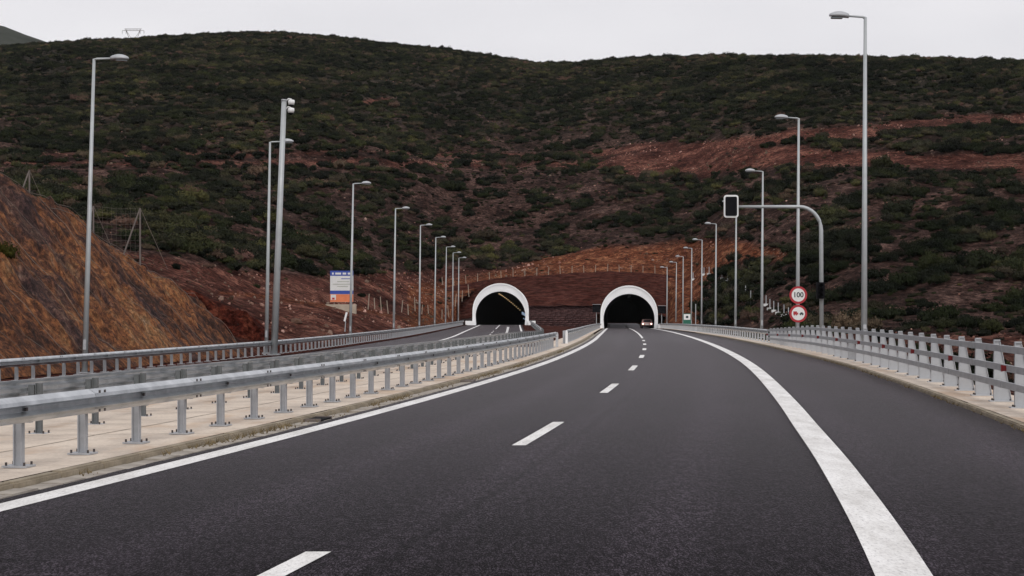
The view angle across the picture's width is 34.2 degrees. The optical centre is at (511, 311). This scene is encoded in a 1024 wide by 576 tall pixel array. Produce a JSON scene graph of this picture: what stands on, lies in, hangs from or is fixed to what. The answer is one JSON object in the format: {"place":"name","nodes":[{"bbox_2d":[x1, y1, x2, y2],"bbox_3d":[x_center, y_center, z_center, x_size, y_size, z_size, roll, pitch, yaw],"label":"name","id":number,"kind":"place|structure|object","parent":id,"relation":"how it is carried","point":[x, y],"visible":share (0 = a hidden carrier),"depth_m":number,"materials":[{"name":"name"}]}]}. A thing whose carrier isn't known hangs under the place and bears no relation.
{"place":"outdoors","nodes":[
{"label":"outdoors","id":0,"kind":"place"},
{"bbox_2d":[0,26,44,44],"bbox_3d":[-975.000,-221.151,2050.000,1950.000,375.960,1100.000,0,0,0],"label":"hill","id":1,"kind":"structure","parent":0,"point":[9,36],"depth_m":1881.00,"materials":[{"name":"green plant"}]},
{"bbox_2d":[0,173,243,378],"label":"rock slope","id":2,"kind":"structure","parent":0,"point":[44,304],"depth_m":68.38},
{"bbox_2d":[0,241,21,258],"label":"broom bush","id":3,"kind":"object","parent":2,"relation":"on","point":[9,251],"visible":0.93,"depth_m":62.64,"materials":[{"name":"green plant"}]},
{"bbox_2d":[0,173,242,358],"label":"rockfall netting","id":4,"kind":"object","parent":2,"relation":"on","point":[97,275],"visible":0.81,"depth_m":72.21,"materials":[{"name":"metal"}]},
{"bbox_2d":[123,208,167,268],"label":"rockfall post","id":5,"kind":"object","parent":2,"relation":"on","point":[139,212],"visible":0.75,"depth_m":91.95,"materials":[{"name":"metal"}]},
{"bbox_2d":[1,325,464,381],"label":"verge","id":6,"kind":"structure","parent":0,"point":[210,360],"depth_m":79.43,"materials":[{"name":"brown soil"}]},
{"bbox_2d":[80,54,128,373],"bbox_3d":[-14.233,-3.413,58.000,1.737,11.132,0.400,0,0,0],"label":"street lamp","id":7,"kind":"object","parent":6,"relation":"on","point":[120,57],"visible":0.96,"depth_m":57.94,"materials":[{"name":"metal"}]},
{"bbox_2d":[0,320,463,381],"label":"guard rail","id":8,"kind":"object","parent":6,"relation":"on","point":[16,363],"visible":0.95,"depth_m":68.70,"materials":[{"name":"metal"}]},
{"bbox_2d":[262,139,293,353],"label":"street lamp","id":9,"kind":"object","parent":6,"relation":"on","point":[289,141],"visible":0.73,"depth_m":85.44,"materials":[{"name":"metal"}]},
{"bbox_2d":[268,98,294,354],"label":"camera mast","id":10,"kind":"object","parent":6,"relation":"on","point":[276,298],"visible":0.98,"depth_m":81.88,"materials":[{"name":"metal"}]},
{"bbox_2d":[349,181,370,342],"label":"street lamp","id":11,"kind":"object","parent":6,"relation":"on","point":[351,279],"visible":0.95,"depth_m":112.94,"materials":[{"name":"metal"}]},
{"bbox_2d":[393,206,409,336],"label":"street lamp","id":12,"kind":"object","parent":6,"relation":"on","point":[405,207],"visible":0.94,"depth_m":140.93,"materials":[{"name":"metal"}]},
{"bbox_2d":[418,223,431,326],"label":"street lamp","id":13,"kind":"object","parent":6,"relation":"on","point":[428,224],"visible":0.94,"depth_m":168.95,"materials":[{"name":"metal"}]},
{"bbox_2d":[434,236,445,324],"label":"street lamp","id":14,"kind":"object","parent":6,"relation":"on","point":[435,283],"visible":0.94,"depth_m":196.94,"materials":[{"name":"metal"}]},
{"bbox_2d":[183,289,289,350],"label":"red bank","id":15,"kind":"structure","parent":0,"point":[241,324],"depth_m":95.71,"materials":[{"name":"brown soil"}]},
{"bbox_2d":[0,346,568,498],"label":"median pavement","id":16,"kind":"structure","parent":0,"point":[45,453],"depth_m":22.93,"materials":[{"name":"concrete"}]},
{"bbox_2d":[0,321,543,433],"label":"guard rail","id":17,"kind":"object","parent":16,"relation":"on","point":[20,388],"visible":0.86,"depth_m":28.58,"materials":[{"name":"metal"}]},
{"bbox_2d":[0,332,557,467],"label":"guard rail","id":18,"kind":"object","parent":16,"relation":"on","point":[18,413],"visible":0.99,"depth_m":22.37,"materials":[{"name":"metal"}]},
{"bbox_2d":[285,325,524,355],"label":"road","id":19,"kind":"structure","parent":0,"point":[465,331],"depth_m":154.91,"materials":[{"name":"grey asphalt"}]},
{"bbox_2d":[0,323,1023,575],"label":"road","id":20,"kind":"structure","parent":0,"point":[622,449],"depth_m":15.18,"materials":[{"name":"grey asphalt"}]},
{"bbox_2d":[79,348,1023,475],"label":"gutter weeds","id":21,"kind":"object","parent":20,"relation":"on","point":[372,404],"visible":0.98,"depth_m":24.17,"materials":[{"name":"green plant"}]},
{"bbox_2d":[600,285,662,328],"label":"tunnel portal","id":22,"kind":"object","parent":20,"relation":"on","point":[628,304],"visible":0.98,"depth_m":314.87,"materials":[{"name":"concrete"}]},
{"bbox_2d":[0,39,1023,481],"bbox_3d":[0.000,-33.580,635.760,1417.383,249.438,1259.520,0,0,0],"label":"hillside","id":23,"kind":"structure","parent":0,"point":[612,255],"depth_m":332.68,"materials":[{"name":"green plant"}]},
{"bbox_2d":[52,185,78,195],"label":"shrub","id":24,"kind":"object","parent":23,"relation":"on","point":[56,190],"visible":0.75,"depth_m":205.40,"materials":[{"name":"green plant"}]},
{"bbox_2d":[92,208,114,219],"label":"shrub","id":25,"kind":"object","parent":23,"relation":"on","point":[107,214],"visible":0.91,"depth_m":172.78,"materials":[{"name":"green plant"}]},
{"bbox_2d":[102,171,135,184],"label":"shrub","id":26,"kind":"object","parent":23,"relation":"on","point":[126,176],"visible":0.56,"depth_m":258.08,"materials":[{"name":"green plant"}]},
{"bbox_2d":[110,214,137,226],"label":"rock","id":27,"kind":"object","parent":23,"relation":"on","point":[120,221],"visible":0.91,"depth_m":169.14,"materials":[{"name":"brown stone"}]},
{"bbox_2d":[117,230,138,240],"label":"shrub","id":28,"kind":"object","parent":23,"relation":"on","point":[125,235],"visible":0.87,"depth_m":156.17,"materials":[{"name":"green plant"}]},
{"bbox_2d":[138,208,170,222],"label":"shrub","id":29,"kind":"object","parent":23,"relation":"on","point":[163,214],"visible":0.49,"depth_m":187.47,"materials":[{"name":"green plant"}]},
{"bbox_2d":[143,220,166,232],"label":"shrub","id":30,"kind":"object","parent":23,"relation":"on","point":[157,226],"visible":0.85,"depth_m":174.90,"materials":[{"name":"green plant"}]},
{"bbox_2d":[145,228,183,250],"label":"shrub","id":31,"kind":"object","parent":23,"relation":"on","point":[172,242],"visible":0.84,"depth_m":159.70,"materials":[{"name":"green plant"}]},
{"bbox_2d":[167,219,197,230],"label":"shrub","id":32,"kind":"object","parent":23,"relation":"on","point":[189,223],"visible":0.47,"depth_m":181.90,"materials":[{"name":"green plant"}]},
{"bbox_2d":[173,223,198,235],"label":"shrub","id":33,"kind":"object","parent":23,"relation":"on","point":[186,229],"visible":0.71,"depth_m":179.76,"materials":[{"name":"green plant"}]},
{"bbox_2d":[168,230,206,247],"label":"shrub","id":34,"kind":"object","parent":23,"relation":"on","point":[193,238],"visible":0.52,"depth_m":167.11,"materials":[{"name":"green plant"}]},
{"bbox_2d":[174,186,208,201],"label":"shrub","id":35,"kind":"object","parent":23,"relation":"on","point":[201,195],"visible":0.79,"depth_m":263.98,"materials":[{"name":"green plant"}]},
{"bbox_2d":[181,238,211,254],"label":"shrub","id":36,"kind":"object","parent":23,"relation":"on","point":[191,248],"visible":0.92,"depth_m":165.83,"materials":[{"name":"green plant"}]},
{"bbox_2d":[203,226,236,240],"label":"shrub","id":37,"kind":"object","parent":23,"relation":"on","point":[230,235],"visible":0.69,"depth_m":223.30,"materials":[{"name":"green plant"}]},
{"bbox_2d":[225,259,248,270],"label":"shrub","id":38,"kind":"object","parent":23,"relation":"on","point":[236,265],"visible":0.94,"depth_m":171.37,"materials":[{"name":"green plant"}]},
{"bbox_2d":[245,259,271,269],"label":"shrub","id":39,"kind":"object","parent":23,"relation":"on","point":[259,264],"visible":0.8,"depth_m":183.11,"materials":[{"name":"green plant"}]},
{"bbox_2d":[247,247,273,263],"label":"shrub","id":40,"kind":"object","parent":23,"relation":"on","point":[261,256],"visible":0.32,"depth_m":189.98,"materials":[{"name":"green plant"}]},
{"bbox_2d":[282,227,311,239],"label":"shrub","id":41,"kind":"object","parent":23,"relation":"on","point":[285,233],"visible":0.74,"depth_m":251.94,"materials":[{"name":"green plant"}]},
{"bbox_2d":[294,243,312,254],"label":"shrub","id":42,"kind":"object","parent":23,"relation":"on","point":[301,249],"visible":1,"depth_m":239.99,"materials":[{"name":"green plant"}]},
{"bbox_2d":[315,214,335,228],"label":"shrub","id":43,"kind":"object","parent":23,"relation":"on","point":[325,222],"visible":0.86,"depth_m":305.61,"materials":[{"name":"green plant"}]},
{"bbox_2d":[315,235,338,243],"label":"shrub","id":44,"kind":"object","parent":23,"relation":"on","point":[331,239],"visible":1,"depth_m":272.97,"materials":[{"name":"green plant"}]},
{"bbox_2d":[326,271,356,313],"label":"billboard","id":45,"kind":"object","parent":23,"relation":"on","point":[339,286],"visible":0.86,"depth_m":177.93,"materials":[{"name":"white metal"}]},
{"bbox_2d":[335,224,360,236],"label":"shrub","id":46,"kind":"object","parent":23,"relation":"on","point":[343,231],"visible":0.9,"depth_m":306.52,"materials":[{"name":"green plant"}]},
{"bbox_2d":[472,228,497,240],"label":"shrub","id":47,"kind":"object","parent":23,"relation":"on","point":[489,234],"visible":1,"depth_m":359.73,"materials":[{"name":"green plant"}]},
{"bbox_2d":[465,283,535,324],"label":"tunnel portal","id":48,"kind":"object","parent":23,"relation":"on","point":[500,304],"visible":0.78,"depth_m":308.56,"materials":[{"name":"concrete"}]},
{"bbox_2d":[722,200,736,333],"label":"street lamp","id":49,"kind":"object","parent":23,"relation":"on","point":[735,312],"visible":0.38,"depth_m":137.94,"materials":[{"name":"metal"}]},
{"bbox_2d":[726,265,756,281],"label":"shrub","id":50,"kind":"object","parent":23,"relation":"on","point":[731,273],"visible":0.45,"depth_m":255.72,"materials":[{"name":"green plant"}]},
{"bbox_2d":[745,168,763,337],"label":"street lamp","id":51,"kind":"object","parent":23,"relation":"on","point":[762,232],"visible":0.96,"depth_m":109.94,"materials":[{"name":"metal"}]},
{"bbox_2d":[794,263,826,276],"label":"shrub","id":52,"kind":"object","parent":23,"relation":"on","point":[804,271],"visible":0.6,"depth_m":217.55,"materials":[{"name":"green plant"}]},
{"bbox_2d":[790,286,831,304],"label":"shrub","id":53,"kind":"object","parent":23,"relation":"on","point":[810,295],"visible":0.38,"depth_m":193.47,"materials":[{"name":"green plant"}]},
{"bbox_2d":[805,313,832,326],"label":"shrub","id":54,"kind":"object","parent":23,"relation":"on","point":[811,319],"visible":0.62,"depth_m":167.83,"materials":[{"name":"green plant"}]},
{"bbox_2d":[817,203,849,214],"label":"shrub","id":55,"kind":"object","parent":23,"relation":"on","point":[825,210],"visible":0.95,"depth_m":271.87,"materials":[{"name":"green plant"}]},
{"bbox_2d":[828,247,853,258],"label":"shrub","id":56,"kind":"object","parent":23,"relation":"on","point":[840,252],"visible":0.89,"depth_m":220.26,"materials":[{"name":"green plant"}]},
{"bbox_2d":[833,195,856,205],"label":"shrub","id":57,"kind":"object","parent":23,"relation":"on","point":[848,200],"visible":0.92,"depth_m":277.25,"materials":[{"name":"green plant"}]},
{"bbox_2d":[831,225,860,238],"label":"shrub","id":58,"kind":"object","parent":23,"relation":"on","point":[842,231],"visible":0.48,"depth_m":241.33,"materials":[{"name":"green plant"}]},
{"bbox_2d":[831,310,860,328],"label":"shrub","id":59,"kind":"object","parent":23,"relation":"on","point":[839,319],"visible":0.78,"depth_m":157.69,"materials":[{"name":"beige plant"}]},
{"bbox_2d":[840,278,871,299],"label":"shrub","id":60,"kind":"object","parent":23,"relation":"on","point":[848,288],"visible":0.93,"depth_m":192.35,"materials":[{"name":"green plant"}]},
{"bbox_2d":[839,229,880,245],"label":"shrub","id":61,"kind":"object","parent":23,"relation":"on","point":[848,237],"visible":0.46,"depth_m":229.32,"materials":[{"name":"green plant"}]},
{"bbox_2d":[847,316,882,330],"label":"shrub","id":62,"kind":"object","parent":23,"relation":"on","point":[872,323],"visible":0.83,"depth_m":150.66,"materials":[{"name":"brown plant"}]},
{"bbox_2d":[859,268,890,278],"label":"shrub","id":63,"kind":"object","parent":23,"relation":"on","point":[875,273],"visible":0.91,"depth_m":203.06,"materials":[{"name":"green plant"}]},
{"bbox_2d":[870,154,892,166],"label":"shrub","id":64,"kind":"object","parent":23,"relation":"on","point":[883,160],"visible":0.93,"depth_m":322.80,"materials":[{"name":"green plant"}]},
{"bbox_2d":[870,278,897,291],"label":"shrub","id":65,"kind":"object","parent":23,"relation":"on","point":[886,284],"visible":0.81,"depth_m":194.95,"materials":[{"name":"green plant"}]},
{"bbox_2d":[872,220,901,229],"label":"shrub","id":66,"kind":"object","parent":23,"relation":"on","point":[892,226],"visible":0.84,"depth_m":242.36,"materials":[{"name":"green plant"}]},
{"bbox_2d":[882,304,906,319],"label":"shrub","id":67,"kind":"object","parent":23,"relation":"on","point":[890,313],"visible":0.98,"depth_m":162.09,"materials":[{"name":"green plant"}]},
{"bbox_2d":[882,198,914,214],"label":"shrub","id":68,"kind":"object","parent":23,"relation":"on","point":[906,207],"visible":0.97,"depth_m":254.93,"materials":[{"name":"green plant"}]},
{"bbox_2d":[887,268,918,285],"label":"shrub","id":69,"kind":"object","parent":23,"relation":"on","point":[909,278],"visible":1,"depth_m":196.48,"materials":[{"name":"green plant"}]},
{"bbox_2d":[905,244,923,256],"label":"shrub","id":70,"kind":"object","parent":23,"relation":"on","point":[913,250],"visible":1,"depth_m":214.89,"materials":[{"name":"green plant"}]},
{"bbox_2d":[907,183,929,195],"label":"shrub","id":71,"kind":"object","parent":23,"relation":"on","point":[925,190],"visible":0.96,"depth_m":276.43,"materials":[{"name":"green plant"}]},
{"bbox_2d":[913,266,935,282],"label":"shrub","id":72,"kind":"object","parent":23,"relation":"on","point":[923,276],"visible":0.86,"depth_m":197.39,"materials":[{"name":"green plant"}]},
{"bbox_2d":[916,250,947,268],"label":"shrub","id":73,"kind":"object","parent":23,"relation":"on","point":[929,259],"visible":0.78,"depth_m":203.86,"materials":[{"name":"green plant"}]},
{"bbox_2d":[916,309,948,324],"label":"shrub","id":74,"kind":"object","parent":23,"relation":"on","point":[921,316],"visible":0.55,"depth_m":150.43,"materials":[{"name":"green plant"}]},
{"bbox_2d":[923,301,962,319],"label":"shrub","id":75,"kind":"object","parent":23,"relation":"on","point":[949,312],"visible":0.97,"depth_m":150.39,"materials":[{"name":"green plant"}]},
{"bbox_2d":[947,233,966,244],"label":"shrub","id":76,"kind":"object","parent":23,"relation":"on","point":[958,240],"visible":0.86,"depth_m":220.49,"materials":[{"name":"green plant"}]},
{"bbox_2d":[948,250,973,265],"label":"shrub","id":77,"kind":"object","parent":23,"relation":"on","point":[959,258],"visible":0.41,"depth_m":204.04,"materials":[{"name":"green plant"}]},
{"bbox_2d":[956,169,979,180],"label":"shrub","id":78,"kind":"object","parent":23,"relation":"on","point":[969,176],"visible":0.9,"depth_m":289.25,"materials":[{"name":"green plant"}]},
{"bbox_2d":[956,314,984,327],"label":"shrub","id":79,"kind":"object","parent":23,"relation":"on","point":[968,322],"visible":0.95,"depth_m":141.46,"materials":[{"name":"green plant"}]},
{"bbox_2d":[958,225,985,234],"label":"shrub","id":80,"kind":"object","parent":23,"relation":"on","point":[973,230],"visible":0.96,"depth_m":225.02,"materials":[{"name":"green plant"}]},
{"bbox_2d":[964,247,1006,267],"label":"shrub","id":81,"kind":"object","parent":23,"relation":"on","point":[986,259],"visible":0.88,"depth_m":197.03,"materials":[{"name":"green plant"}]},
{"bbox_2d":[979,318,1004,332],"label":"shrub","id":82,"kind":"object","parent":23,"relation":"on","point":[994,326],"visible":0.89,"depth_m":135.18,"materials":[{"name":"green plant"}]},
{"bbox_2d":[979,301,1005,311],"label":"shrub","id":83,"kind":"object","parent":23,"relation":"on","point":[991,307],"visible":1,"depth_m":166.65,"materials":[{"name":"green plant"}]},
{"bbox_2d":[986,196,1007,211],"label":"shrub","id":84,"kind":"object","parent":23,"relation":"on","point":[994,204],"visible":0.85,"depth_m":251.80,"materials":[{"name":"green plant"}]},
{"bbox_2d":[995,265,1016,277],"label":"shrub","id":85,"kind":"object","parent":23,"relation":"on","point":[1007,272],"visible":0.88,"depth_m":190.71,"materials":[{"name":"green plant"}]},
{"bbox_2d":[997,254,1023,273],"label":"shrub","id":86,"kind":"object","parent":23,"relation":"on","point":[1013,262],"visible":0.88,"depth_m":192.11,"materials":[{"name":"green plant"}]},
{"bbox_2d":[0,0,1023,61],"label":"sky","id":87,"kind":"structure","parent":0,"point":[534,30],"materials":[{"name":"white"}]},
{"bbox_2d":[517,325,577,346],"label":"median earth","id":88,"kind":"structure","parent":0,"point":[558,329],"depth_m":203.27,"materials":[{"name":"brown soil"}]},
{"bbox_2d":[528,306,599,326],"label":"stone wall","id":89,"kind":"structure","parent":88,"relation":"on","point":[571,316],"depth_m":284.08,"materials":[{"name":"brown stone"}]},
{"bbox_2d":[442,271,675,319],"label":"tunnel embankment","id":90,"kind":"structure","parent":0,"point":[579,289],"depth_m":298.62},
{"bbox_2d":[554,328,601,347],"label":"median strip","id":91,"kind":"object","parent":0,"point":[579,340],"visible":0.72,"depth_m":96.52,"materials":[{"name":"concrete"}]},
{"bbox_2d":[561,323,600,343],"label":"guard rail","id":92,"kind":"object","parent":91,"relation":"on","point":[570,335],"visible":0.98,"depth_m":103.95,"materials":[{"name":"metal"}]},
{"bbox_2d":[663,328,1023,429],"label":"verge pavement","id":93,"kind":"structure","parent":0,"point":[1003,412],"depth_m":33.97,"materials":[{"name":"concrete"}]},
{"bbox_2d":[705,222,717,331],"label":"street lamp","id":94,"kind":"object","parent":93,"relation":"on","point":[715,274],"visible":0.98,"depth_m":168.95,"materials":[{"name":"metal"}]},
{"bbox_2d":[660,323,769,342],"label":"guard rail","id":95,"kind":"object","parent":93,"relation":"on","point":[693,327],"visible":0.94,"depth_m":125.89,"materials":[{"name":"metal"}]},
{"bbox_2d":[724,195,824,335],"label":"signal gantry","id":96,"kind":"object","parent":93,"relation":"on","point":[732,206],"visible":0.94,"depth_m":74.91,"materials":[{"name":"metal"}]},
{"bbox_2d":[775,114,799,333],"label":"street lamp","id":97,"kind":"object","parent":93,"relation":"on","point":[781,116],"visible":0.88,"depth_m":80.95,"materials":[{"name":"metal"}]},
{"bbox_2d":[789,286,806,325],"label":"road sign","id":98,"kind":"object","parent":93,"relation":"on","point":[798,296],"visible":0.98,"depth_m":77.93,"materials":[{"name":"metal"}]},
{"bbox_2d":[829,11,866,340],"bbox_3d":[10.900,-4.055,53.700,1.319,11.298,0.400,0,0,0],"label":"street lamp","id":99,"kind":"object","parent":93,"relation":"on","point":[837,15],"visible":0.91,"depth_m":53.64,"materials":[{"name":"metal"}]},
{"bbox_2d":[766,325,1023,407],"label":"parapet rail","id":100,"kind":"object","parent":93,"relation":"on","point":[947,374],"visible":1,"depth_m":37.43,"materials":[{"name":"paint"}]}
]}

